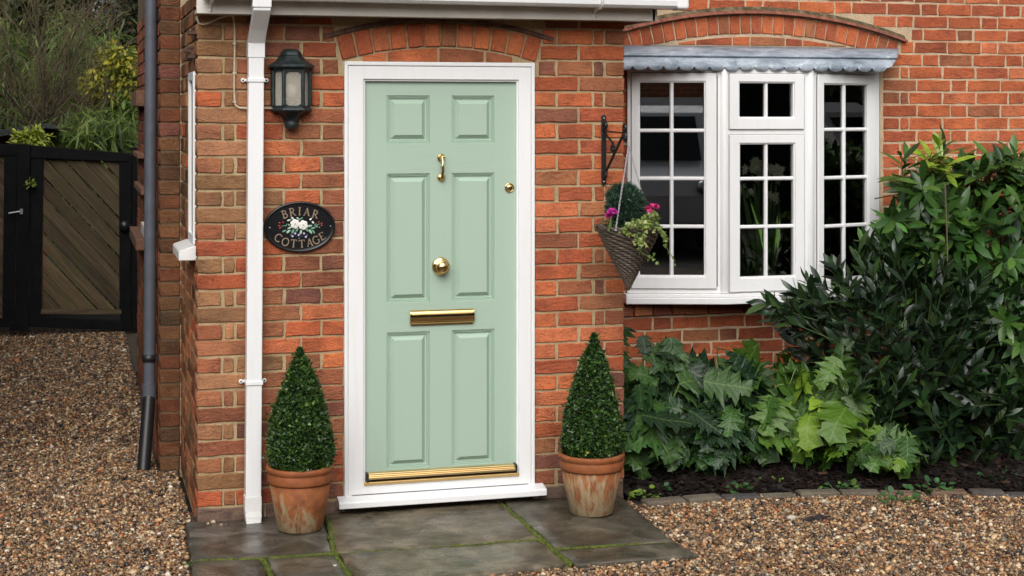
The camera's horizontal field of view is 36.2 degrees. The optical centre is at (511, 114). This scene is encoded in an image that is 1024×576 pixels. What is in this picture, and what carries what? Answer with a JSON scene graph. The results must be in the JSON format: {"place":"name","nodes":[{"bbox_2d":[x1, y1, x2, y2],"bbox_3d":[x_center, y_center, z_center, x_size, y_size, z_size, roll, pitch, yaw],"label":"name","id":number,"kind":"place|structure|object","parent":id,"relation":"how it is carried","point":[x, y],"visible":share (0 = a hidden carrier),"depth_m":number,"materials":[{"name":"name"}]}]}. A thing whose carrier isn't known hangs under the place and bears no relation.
{"place":"outdoors","nodes":[
{"label":"outdoors","id":0,"kind":"place"},
{"bbox_2d":[0,0,137,243],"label":"bare shrub","id":1,"kind":"object","parent":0,"point":[46,111],"visible":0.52,"depth_m":15.06,"materials":[{"name":"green plant"}]},
{"bbox_2d":[0,328,141,449],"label":"gravel","id":2,"kind":"structure","parent":0,"point":[100,381],"depth_m":10.47,"materials":[{"name":"brown gravel"}]},
{"bbox_2d":[8,144,30,331],"bbox_3d":[-4.095,1.024,13.041,0.174,1.554,0.160,0,0,-16],"label":"gate post","id":3,"kind":"object","parent":2,"relation":"on","point":[21,322],"visible":1,"depth_m":12.99,"materials":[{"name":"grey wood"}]},
{"bbox_2d":[0,144,16,326],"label":"side gate","id":4,"kind":"structure","parent":3,"relation":"attached to","point":[8,172],"depth_m":12.99,"materials":[{"name":"black wood"}]},
{"bbox_2d":[25,177,36,188],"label":"ivy sprig","id":5,"kind":"object","parent":3,"relation":"attached to","point":[33,184],"visible":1,"depth_m":12.99,"materials":[{"name":"green plant"}]},
{"bbox_2d":[29,145,130,331],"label":"garden gate","id":6,"kind":"structure","parent":3,"relation":"attached to","point":[80,253],"depth_m":13.17,"materials":[{"name":"black paint"}]},
{"bbox_2d":[0,442,190,575],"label":"gravel","id":7,"kind":"structure","parent":0,"point":[100,498],"depth_m":7.20,"materials":[{"name":"beige gravel"}]},
{"bbox_2d":[0,176,632,511],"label":"ground","id":8,"kind":"structure","parent":0,"point":[97,316],"depth_m":14.61,"materials":[{"name":"stone"}]},
{"bbox_2d":[0,123,58,298],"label":"shed","id":9,"kind":"structure","parent":8,"relation":"on","point":[5,136],"depth_m":14.25,"materials":[{"name":"wood"}]},
{"bbox_2d":[7,123,55,145],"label":"golden plant","id":10,"kind":"object","parent":8,"relation":"on","point":[36,139],"visible":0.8,"depth_m":13.36,"materials":[{"name":"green plant"}]},
{"bbox_2d":[0,0,112,202],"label":"olive shrub","id":11,"kind":"object","parent":8,"relation":"on","point":[23,17],"visible":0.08,"depth_m":17.10,"materials":[{"name":"green plant"}]},
{"bbox_2d":[0,8,118,293],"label":"bamboo","id":12,"kind":"object","parent":8,"relation":"on","point":[22,50],"visible":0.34,"depth_m":16.09,"materials":[{"name":"green plant"}]},
{"bbox_2d":[0,0,127,215],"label":"dark tree","id":13,"kind":"object","parent":8,"relation":"on","point":[85,6],"visible":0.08,"depth_m":19.40,"materials":[{"name":"green plant"}]},
{"bbox_2d":[34,98,137,308],"bbox_3d":[-3.881,0.834,14.598,1.430,1.995,1.495,0,0,-16],"label":"bamboo","id":14,"kind":"object","parent":8,"relation":"on","point":[113,134],"visible":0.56,"depth_m":14.33,"materials":[{"name":"green plant"}]},
{"bbox_2d":[37,9,137,277],"bbox_3d":[-4.480,0.354,16.801,1.465,2.953,1.588,0,0,-16],"label":"bamboo","id":15,"kind":"object","parent":8,"relation":"on","point":[119,33],"visible":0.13,"depth_m":16.77,"materials":[{"name":"green plant"}]},
{"bbox_2d":[77,39,137,303],"bbox_3d":[-3.920,0.563,15.561,0.841,2.658,1.020,0,0,-16],"label":"golden shrub","id":16,"kind":"object","parent":8,"relation":"on","point":[121,63],"visible":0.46,"depth_m":15.31,"materials":[{"name":"yellow plant"}]},
{"bbox_2d":[96,0,137,78],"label":"dark tree","id":17,"kind":"object","parent":8,"relation":"on","point":[131,13],"visible":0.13,"depth_m":17.82,"materials":[{"name":"green plant"}]},
{"bbox_2d":[99,90,137,307],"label":"green shrub","id":18,"kind":"object","parent":8,"relation":"on","point":[123,104],"visible":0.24,"depth_m":15.12,"materials":[{"name":"green plant"}]},
{"bbox_2d":[173,0,656,521],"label":"brick porch","id":19,"kind":"object","parent":8,"relation":"on","point":[443,302],"visible":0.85,"depth_m":7.32,"materials":[{"name":"brick"}]},
{"bbox_2d":[188,71,195,244],"bbox_3d":[-1.466,0.200,7.317,0.068,0.790,0.330,0,0,-16],"label":"side window","id":20,"kind":"structure","parent":19,"relation":"in","point":[191,76],"depth_m":7.42,"materials":[{"name":"white plastic"}]},
{"bbox_2d":[196,15,271,108],"bbox_3d":[-1.244,-0.234,7.068,0.352,0.429,0.020,0,0,-16],"label":"lamp cable","id":21,"kind":"object","parent":19,"relation":"attached to","point":[234,44],"visible":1,"depth_m":7.06,"materials":[{"name":"white plastic"}]},
{"bbox_2d":[239,0,271,523],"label":"downpipe","id":22,"kind":"object","parent":19,"relation":"attached to","point":[255,80],"visible":1,"depth_m":7.02,"materials":[{"name":"white plastic"}]},
{"bbox_2d":[268,49,313,129],"bbox_3d":[-0.994,-0.111,7.090,0.204,0.370,0.129,0,0,-16],"label":"wall lantern","id":23,"kind":"object","parent":19,"relation":"attached to","point":[290,88],"depth_m":7.08,"materials":[{"name":"black metal"}]},
{"bbox_2d":[264,201,334,252],"bbox_3d":[-0.967,0.514,7.146,0.325,0.233,0.016,0,0,-16],"label":"house sign","id":24,"kind":"object","parent":19,"relation":"attached to","point":[299,226],"visible":1,"depth_m":7.14,"materials":[{"name":"black metal"}]},
{"bbox_2d":[365,81,516,482],"bbox_3d":[-0.329,0.771,7.343,0.726,1.848,0.114,0,0,-16],"label":"door","id":25,"kind":"structure","parent":19,"relation":"in","point":[440,157],"depth_m":7.35,"materials":[{"name":"paint"}]},
{"bbox_2d":[209,0,688,17],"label":"gutter","id":26,"kind":"object","parent":19,"relation":"attached to","point":[677,5],"visible":1,"depth_m":7.23,"materials":[{"name":"white plastic"}]},
{"bbox_2d":[601,115,627,184],"bbox_3d":[0.484,0.172,7.390,0.024,0.340,0.329,0,0,-16],"label":"hanging bracket","id":27,"kind":"object","parent":19,"relation":"attached to","point":[613,149],"visible":1,"depth_m":7.51,"materials":[{"name":"black metal"}]},
{"bbox_2d":[594,142,661,290],"bbox_3d":[0.537,0.467,7.264,0.321,0.707,0.317,0,0,-16],"label":"hanging basket","id":28,"kind":"object","parent":27,"relation":"hanging from","point":[628,260],"visible":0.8,"depth_m":7.19,"materials":[{"name":"wicker"}]},
{"bbox_2d":[605,208,618,230],"bbox_3d":[0.453,0.480,7.136,0.061,0.108,0.054,0,0,-16],"label":"cyclamen","id":29,"kind":"object","parent":28,"relation":"on","point":[611,212],"visible":1,"depth_m":7.13,"materials":[{"name":"pink plant"}]},
{"bbox_2d":[603,179,648,227],"bbox_3d":[0.523,0.423,7.262,0.224,0.252,0.230,0,0,-16],"label":"dwarf conifer","id":30,"kind":"object","parent":28,"relation":"in","point":[633,204],"visible":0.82,"depth_m":7.21,"materials":[{"name":"green plant"}]},
{"bbox_2d":[618,210,675,265],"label":"trailing ivy","id":31,"kind":"object","parent":28,"relation":"in","point":[643,222],"visible":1,"depth_m":7.12,"materials":[{"name":"green plant"}]},
{"bbox_2d":[644,203,659,222],"bbox_3d":[0.647,0.472,7.230,0.072,0.124,0.054,0,0,-16],"label":"cyclamen","id":32,"kind":"object","parent":28,"relation":"on","point":[655,206],"visible":0.77,"depth_m":7.22,"materials":[{"name":"pink plant"}]},
{"bbox_2d":[130,0,1023,476],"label":"brick cottage","id":33,"kind":"structure","parent":8,"relation":"on","point":[824,102],"depth_m":8.96,"materials":[{"name":"brick"}]},
{"bbox_2d":[137,0,158,470],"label":"soil pipe","id":34,"kind":"object","parent":33,"relation":"attached to","point":[150,357],"visible":0.99,"depth_m":8.23,"materials":[{"name":"grey plastic"}]},
{"bbox_2d":[627,68,878,293],"bbox_3d":[1.410,0.385,8.882,1.558,1.281,0.224,0,0,-16],"label":"bow window","id":35,"kind":"structure","parent":33,"relation":"in","point":[830,187],"depth_m":8.82,"materials":[{"name":"white plastic"}]},
{"bbox_2d":[740,157,783,275],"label":"indoor bulbs","id":36,"kind":"object","parent":33,"relation":"in","point":[756,241],"visible":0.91,"depth_m":8.84,"materials":[{"name":"green plant"}]},
{"bbox_2d":[641,488,1023,507],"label":"bed edging","id":37,"kind":"object","parent":8,"relation":"on","point":[711,497],"visible":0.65,"depth_m":7.55,"materials":[{"name":"stone"}]},
{"bbox_2d":[186,494,698,575],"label":"paving","id":38,"kind":"structure","parent":0,"point":[555,522],"depth_m":6.70,"materials":[{"name":"stone"}]},
{"bbox_2d":[266,463,333,533],"bbox_3d":[-0.934,1.687,6.916,0.299,0.283,0.299,0,0,-16],"label":"terracotta pot","id":39,"kind":"object","parent":38,"relation":"on","point":[300,500],"visible":0.77,"depth_m":6.81,"materials":[{"name":"ceramic"}]},
{"bbox_2d":[262,346,337,471],"bbox_3d":[-0.933,1.320,6.920,0.340,0.600,0.330,0,0,-16],"label":"topiary shrub","id":40,"kind":"object","parent":39,"relation":"in","point":[301,436],"visible":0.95,"depth_m":6.83,"materials":[{"name":"green plant"}]},
{"bbox_2d":[200,502,673,575],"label":"moss","id":41,"kind":"object","parent":38,"relation":"on","point":[347,571],"visible":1,"depth_m":6.61,"materials":[{"name":"green plant"}]},
{"bbox_2d":[558,450,624,517],"bbox_3d":[0.365,1.689,7.195,0.307,0.278,0.307,0,0,-16],"label":"terracotta pot","id":42,"kind":"object","parent":38,"relation":"on","point":[591,487],"visible":0.73,"depth_m":7.09,"materials":[{"name":"ceramic"}]},
{"bbox_2d":[558,331,629,458],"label":"topiary shrub","id":43,"kind":"object","parent":42,"relation":"in","point":[593,424],"visible":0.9,"depth_m":7.12,"materials":[{"name":"green plant"}]},
{"bbox_2d":[0,326,1023,575],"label":"driveway","id":44,"kind":"structure","parent":0,"point":[132,340],"depth_m":8.77,"materials":[{"name":"brown gravel"}]},
{"bbox_2d":[131,147,137,331],"bbox_3d":[-3.203,1.062,13.332,0.070,1.564,0.100,0,0,-16],"label":"gate post","id":45,"kind":"object","parent":44,"relation":"on","point":[134,259],"visible":0.49,"depth_m":13.28,"materials":[{"name":"black wood"}]},
{"bbox_2d":[489,491,1023,575],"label":"gravel","id":46,"kind":"structure","parent":0,"point":[970,520],"depth_m":6.81,"materials":[{"name":"beige gravel"}]},
{"bbox_2d":[786,515,796,519],"bbox_3d":[1.272,1.837,7.138,0.047,0.028,0.034,0,0,4],"label":"stone","id":47,"kind":"object","parent":46,"relation":"on","point":[791,517],"visible":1,"depth_m":7.13,"materials":[{"name":"white stone"}]},
{"bbox_2d":[802,513,830,521],"bbox_3d":[1.381,1.825,7.101,0.168,0.023,0.022,0,0,-27],"label":"bark piece","id":48,"kind":"object","parent":46,"relation":"on","point":[816,517],"visible":1,"depth_m":7.10,"materials":[{"name":"black"}]},
{"bbox_2d":[877,486,922,505],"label":"weed","id":49,"kind":"object","parent":46,"relation":"on","point":[891,489],"visible":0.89,"depth_m":7.46,"materials":[{"name":"green plant"}]},
{"bbox_2d":[623,414,1023,503],"bbox_3d":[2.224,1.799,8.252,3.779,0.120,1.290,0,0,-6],"label":"bark mulch","id":50,"kind":"object","parent":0,"point":[758,486],"visible":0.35,"depth_m":7.77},
{"bbox_2d":[628,485,661,498],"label":"weed","id":51,"kind":"object","parent":50,"relation":"on","point":[631,493],"visible":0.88,"depth_m":7.52,"materials":[{"name":"green plant"}]},
{"bbox_2d":[658,482,672,489],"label":"weed","id":52,"kind":"object","parent":50,"relation":"on","point":[667,484],"visible":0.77,"depth_m":7.60,"materials":[{"name":"green plant"}]},
{"bbox_2d":[623,326,714,479],"bbox_3d":[0.758,1.456,7.923,0.819,0.751,0.667,0,0,-16],"label":"acanthus plant","id":53,"kind":"object","parent":50,"relation":"on","point":[649,420],"visible":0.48,"depth_m":7.77,"materials":[{"name":"green plant"}]},
{"bbox_2d":[646,347,772,477],"bbox_3d":[0.975,1.511,7.951,0.768,0.624,0.574,0,0,-16],"label":"acanthus plant","id":54,"kind":"object","parent":50,"relation":"on","point":[725,384],"visible":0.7,"depth_m":7.80,"materials":[{"name":"green plant"}]},
{"bbox_2d":[725,481,754,493],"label":"weed","id":55,"kind":"object","parent":50,"relation":"on","point":[741,486],"visible":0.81,"depth_m":7.64,"materials":[{"name":"green plant"}]},
{"bbox_2d":[721,338,824,468],"bbox_3d":[1.363,1.513,8.136,0.866,0.709,0.616,0,0,-16],"label":"acanthus plant","id":56,"kind":"object","parent":50,"relation":"on","point":[778,414],"visible":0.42,"depth_m":7.94,"materials":[{"name":"green plant"}]},
{"bbox_2d":[782,336,887,458],"bbox_3d":[1.657,1.488,8.022,0.642,0.745,0.588,0,0,-16],"label":"acanthus plant","id":57,"kind":"object","parent":50,"relation":"on","point":[829,415],"visible":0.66,"depth_m":7.92,"materials":[{"name":"green plant"}]},
{"bbox_2d":[818,478,859,491],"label":"weed","id":58,"kind":"object","parent":50,"relation":"on","point":[852,482],"visible":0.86,"depth_m":7.66,"materials":[{"name":"green plant"}]},
{"bbox_2d":[815,411,934,479],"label":"acanthus plant","id":59,"kind":"object","parent":50,"relation":"on","point":[898,451],"visible":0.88,"depth_m":7.75,"materials":[{"name":"green plant"}]},
{"bbox_2d":[745,226,1023,479],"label":"laurel bush","id":60,"kind":"object","parent":50,"relation":"on","point":[963,396],"visible":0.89,"depth_m":8.09,"materials":[{"name":"green plant"}]},
{"bbox_2d":[944,183,948,297],"bbox_3d":[2.307,0.674,8.311,0.014,0.614,0.056,0,0,35],"label":"garden cane","id":61,"kind":"object","parent":60,"relation":"on","point":[946,232],"visible":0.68,"depth_m":8.30,"materials":[{"name":"brown"}]},
{"bbox_2d":[903,475,955,491],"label":"weed","id":62,"kind":"object","parent":50,"relation":"on","point":[927,479],"visible":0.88,"depth_m":7.65,"materials":[{"name":"green plant"}]},
{"bbox_2d":[854,124,1023,424],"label":"laurel bush","id":63,"kind":"object","parent":50,"relation":"on","point":[916,215],"visible":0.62,"depth_m":8.56,"materials":[{"name":"green plant"}]},
{"bbox_2d":[977,469,1017,479],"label":"weed","id":64,"kind":"object","parent":50,"relation":"on","point":[980,473],"visible":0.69,"depth_m":7.88,"materials":[{"name":"green plant"}]}
]}

